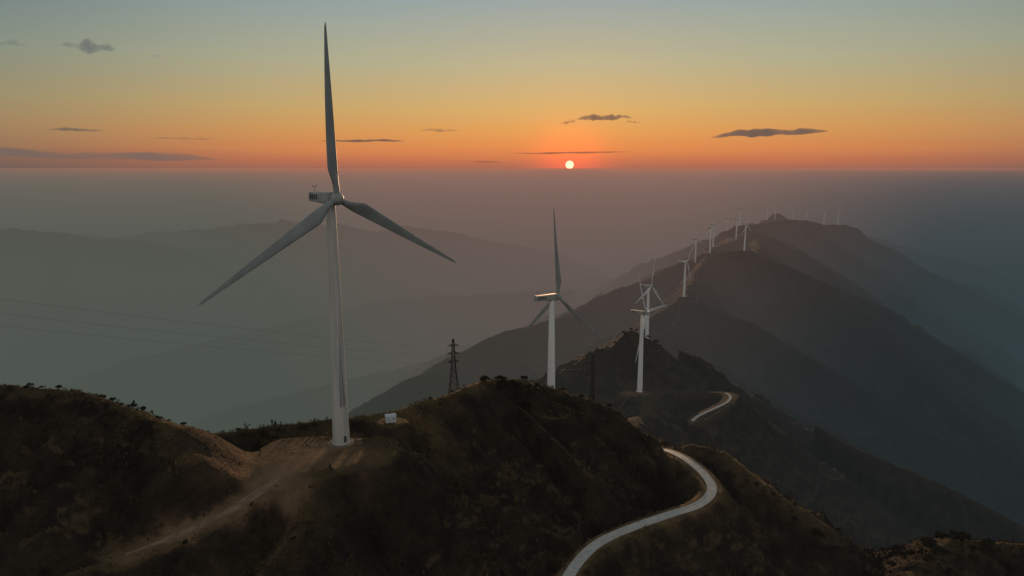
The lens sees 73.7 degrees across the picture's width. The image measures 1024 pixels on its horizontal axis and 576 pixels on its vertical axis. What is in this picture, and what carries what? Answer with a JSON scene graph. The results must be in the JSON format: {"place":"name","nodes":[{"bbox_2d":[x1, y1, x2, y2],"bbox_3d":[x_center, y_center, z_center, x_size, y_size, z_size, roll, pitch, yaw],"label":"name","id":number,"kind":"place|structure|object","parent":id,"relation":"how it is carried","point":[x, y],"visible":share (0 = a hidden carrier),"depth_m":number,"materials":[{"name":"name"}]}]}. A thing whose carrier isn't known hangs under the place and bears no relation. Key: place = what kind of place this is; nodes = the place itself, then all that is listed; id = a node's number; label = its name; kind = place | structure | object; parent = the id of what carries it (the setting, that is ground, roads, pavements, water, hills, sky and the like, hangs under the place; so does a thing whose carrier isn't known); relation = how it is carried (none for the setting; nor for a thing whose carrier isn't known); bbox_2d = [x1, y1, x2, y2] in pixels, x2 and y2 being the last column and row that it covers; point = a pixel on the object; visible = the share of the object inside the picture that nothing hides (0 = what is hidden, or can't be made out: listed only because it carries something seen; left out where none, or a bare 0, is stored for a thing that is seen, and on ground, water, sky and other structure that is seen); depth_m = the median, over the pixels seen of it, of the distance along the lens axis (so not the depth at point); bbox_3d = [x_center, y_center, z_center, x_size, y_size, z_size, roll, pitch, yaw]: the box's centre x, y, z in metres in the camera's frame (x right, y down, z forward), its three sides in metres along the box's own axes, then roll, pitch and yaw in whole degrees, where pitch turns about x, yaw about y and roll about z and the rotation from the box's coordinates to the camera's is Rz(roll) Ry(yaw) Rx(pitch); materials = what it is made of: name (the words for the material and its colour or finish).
{"place":"outdoors","nodes":[
{"label":"outdoors","id":0,"kind":"place"},
{"bbox_2d":[126,468,291,554],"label":"dirt track","id":1,"kind":"structure","parent":0,"point":[253,495],"depth_m":184.60,"materials":[{"name":"soil"}]},
{"bbox_2d":[0,175,1023,575],"bbox_3d":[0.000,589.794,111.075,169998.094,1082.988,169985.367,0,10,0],"label":"terrain","id":2,"kind":"structure","parent":0,"point":[860,359],"depth_m":1594.60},
{"bbox_2d":[127,403,137,407],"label":"shrub","id":3,"kind":"object","parent":2,"relation":"on","point":[133,405],"visible":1,"depth_m":203.04,"materials":[{"name":"green plant"}]},
{"bbox_2d":[198,22,455,447],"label":"wind turbine","id":4,"kind":"object","parent":2,"relation":"on","point":[329,201],"visible":1,"depth_m":213.59,"materials":[{"name":"paint"}]},
{"bbox_2d":[355,438,361,444],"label":"transformer cabinet","id":5,"kind":"object","parent":2,"relation":"on","point":[358,441],"visible":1,"depth_m":223.76,"materials":[{"name":"metal"}]},
{"bbox_2d":[384,413,396,422],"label":"equipment cabin","id":6,"kind":"object","parent":2,"relation":"on","point":[390,418],"visible":1,"depth_m":239.57,"materials":[{"name":"white metal"}]},
{"bbox_2d":[446,339,459,393],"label":"electricity pylon","id":7,"kind":"object","parent":2,"relation":"on","point":[453,360],"visible":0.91,"depth_m":320.62,"materials":[{"name":"metal"}]},
{"bbox_2d":[7,326,438,364],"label":"power cable","id":8,"kind":"object","parent":7,"relation":"hanging from","point":[209,346],"visible":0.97,"depth_m":288.52,"materials":[{"name":"metal"}]},
{"bbox_2d":[0,376,1023,575],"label":"scrub cover","id":9,"kind":"object","parent":2,"relation":"on","point":[484,553],"visible":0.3,"depth_m":232.74,"materials":[{"name":"green plant"}]},
{"bbox_2d":[523,213,609,388],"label":"wind turbine","id":10,"kind":"object","parent":2,"relation":"on","point":[551,298],"visible":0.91,"depth_m":392.75,"materials":[{"name":"metal"}]},
{"bbox_2d":[589,353,595,401],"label":"electricity pylon","id":11,"kind":"object","parent":2,"relation":"on","point":[592,380],"visible":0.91,"depth_m":330.22,"materials":[{"name":"metal"}]},
{"bbox_2d":[631,273,665,392],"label":"wind turbine","id":12,"kind":"object","parent":2,"relation":"on","point":[640,359],"visible":1,"depth_m":669.64,"materials":[{"name":"metal"}]},
{"bbox_2d":[635,255,663,337],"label":"wind turbine","id":13,"kind":"object","parent":2,"relation":"on","point":[648,287],"visible":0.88,"depth_m":967.31,"materials":[{"name":"metal"}]},
{"bbox_2d":[680,245,693,296],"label":"wind turbine","id":14,"kind":"object","parent":2,"relation":"on","point":[684,283],"visible":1,"depth_m":1527.66,"materials":[{"name":"metal"}]},
{"bbox_2d":[693,237,703,262],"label":"wind turbine","id":15,"kind":"object","parent":2,"relation":"on","point":[695,245],"visible":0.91,"depth_m":2190.19,"materials":[{"name":"metal"}]},
{"bbox_2d":[706,215,717,252],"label":"wind turbine","id":16,"kind":"object","parent":2,"relation":"on","point":[710,236],"visible":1,"depth_m":2234.25,"materials":[{"name":"metal"}]},
{"bbox_2d":[711,219,717,246],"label":"wind turbine","id":17,"kind":"object","parent":2,"relation":"on","point":[713,233],"visible":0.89,"depth_m":2503.54,"materials":[{"name":"metal"}]},
{"bbox_2d":[742,217,751,250],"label":"wind turbine","id":18,"kind":"object","parent":2,"relation":"on","point":[746,226],"visible":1,"depth_m":2183.47,"materials":[{"name":"metal"}]},
{"bbox_2d":[812,528,823,536],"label":"shrub","id":19,"kind":"object","parent":2,"relation":"on","point":[815,531],"visible":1,"depth_m":254.58,"materials":[{"name":"green plant"}]},
{"bbox_2d":[878,565,885,571],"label":"shrub","id":20,"kind":"object","parent":2,"relation":"on","point":[881,568],"visible":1,"depth_m":246.06,"materials":[{"name":"green plant"}]},
{"bbox_2d":[898,550,907,555],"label":"shrub","id":21,"kind":"object","parent":2,"relation":"on","point":[902,553],"visible":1,"depth_m":253.39,"materials":[{"name":"green plant"}]},
{"bbox_2d":[916,547,926,553],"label":"shrub","id":22,"kind":"object","parent":2,"relation":"on","point":[921,550],"visible":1,"depth_m":247.49,"materials":[{"name":"green plant"}]},
{"bbox_2d":[921,541,934,548],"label":"shrub","id":23,"kind":"object","parent":2,"relation":"on","point":[926,544],"visible":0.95,"depth_m":251.44,"materials":[{"name":"green plant"}]},
{"bbox_2d":[923,552,934,560],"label":"shrub","id":24,"kind":"object","parent":2,"relation":"on","point":[926,555],"visible":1,"depth_m":242.53,"materials":[{"name":"green plant"}]},
{"bbox_2d":[930,545,946,553],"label":"shrub","id":25,"kind":"object","parent":2,"relation":"on","point":[940,548],"visible":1,"depth_m":245.54,"materials":[{"name":"green plant"}]},
{"bbox_2d":[933,530,947,537],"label":"shrub","id":26,"kind":"object","parent":2,"relation":"on","point":[942,533],"visible":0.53,"depth_m":262.48,"materials":[{"name":"green plant"}]},
{"bbox_2d":[947,568,955,575],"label":"shrub","id":27,"kind":"object","parent":2,"relation":"on","point":[950,570],"visible":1,"depth_m":239.67,"materials":[{"name":"green plant"}]},
{"bbox_2d":[946,529,962,538],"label":"shrub","id":28,"kind":"object","parent":2,"relation":"on","point":[958,534],"visible":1,"depth_m":253.80,"materials":[{"name":"green plant"}]},
{"bbox_2d":[958,531,971,537],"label":"shrub","id":29,"kind":"object","parent":2,"relation":"on","point":[965,533],"visible":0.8,"depth_m":256.78,"materials":[{"name":"green plant"}]},
{"bbox_2d":[960,535,970,540],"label":"shrub","id":30,"kind":"object","parent":2,"relation":"on","point":[965,537],"visible":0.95,"depth_m":253.87,"materials":[{"name":"green plant"}]},
{"bbox_2d":[981,538,994,545],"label":"shrub","id":31,"kind":"object","parent":2,"relation":"on","point":[992,542],"visible":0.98,"depth_m":254.87,"materials":[{"name":"green plant"}]},
{"bbox_2d":[980,540,996,552],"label":"shrub","id":32,"kind":"object","parent":2,"relation":"on","point":[989,549],"visible":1,"depth_m":250.82,"materials":[{"name":"green plant"}]},
{"bbox_2d":[0,0,1023,177],"label":"sky","id":33,"kind":"structure","parent":0,"point":[89,88],"materials":[{"name":"orange"}]},
{"bbox_2d":[566,161,573,168],"bbox_3d":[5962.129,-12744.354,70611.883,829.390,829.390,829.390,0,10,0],"label":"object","id":34,"kind":"object","parent":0,"point":[569,164],"visible":1,"depth_m":70314.65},
{"bbox_2d":[620,394,631,412],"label":"dirt track","id":35,"kind":"structure","parent":0,"point":[624,402],"depth_m":661.08,"materials":[{"name":"soil"}]},
{"bbox_2d":[562,448,716,575],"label":"road","id":36,"kind":"structure","parent":0,"point":[581,558],"depth_m":250.54,"materials":[{"name":"concrete"}]},
{"bbox_2d":[649,259,706,334],"bbox_3d":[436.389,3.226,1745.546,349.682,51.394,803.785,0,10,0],"label":"dirt track","id":37,"kind":"structure","parent":0,"point":[683,301],"depth_m":1491.30,"materials":[{"name":"soil"}]},
{"bbox_2d":[691,393,731,420],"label":"road","id":38,"kind":"structure","parent":0,"point":[716,407],"depth_m":625.16,"materials":[{"name":"concrete"}]}
]}

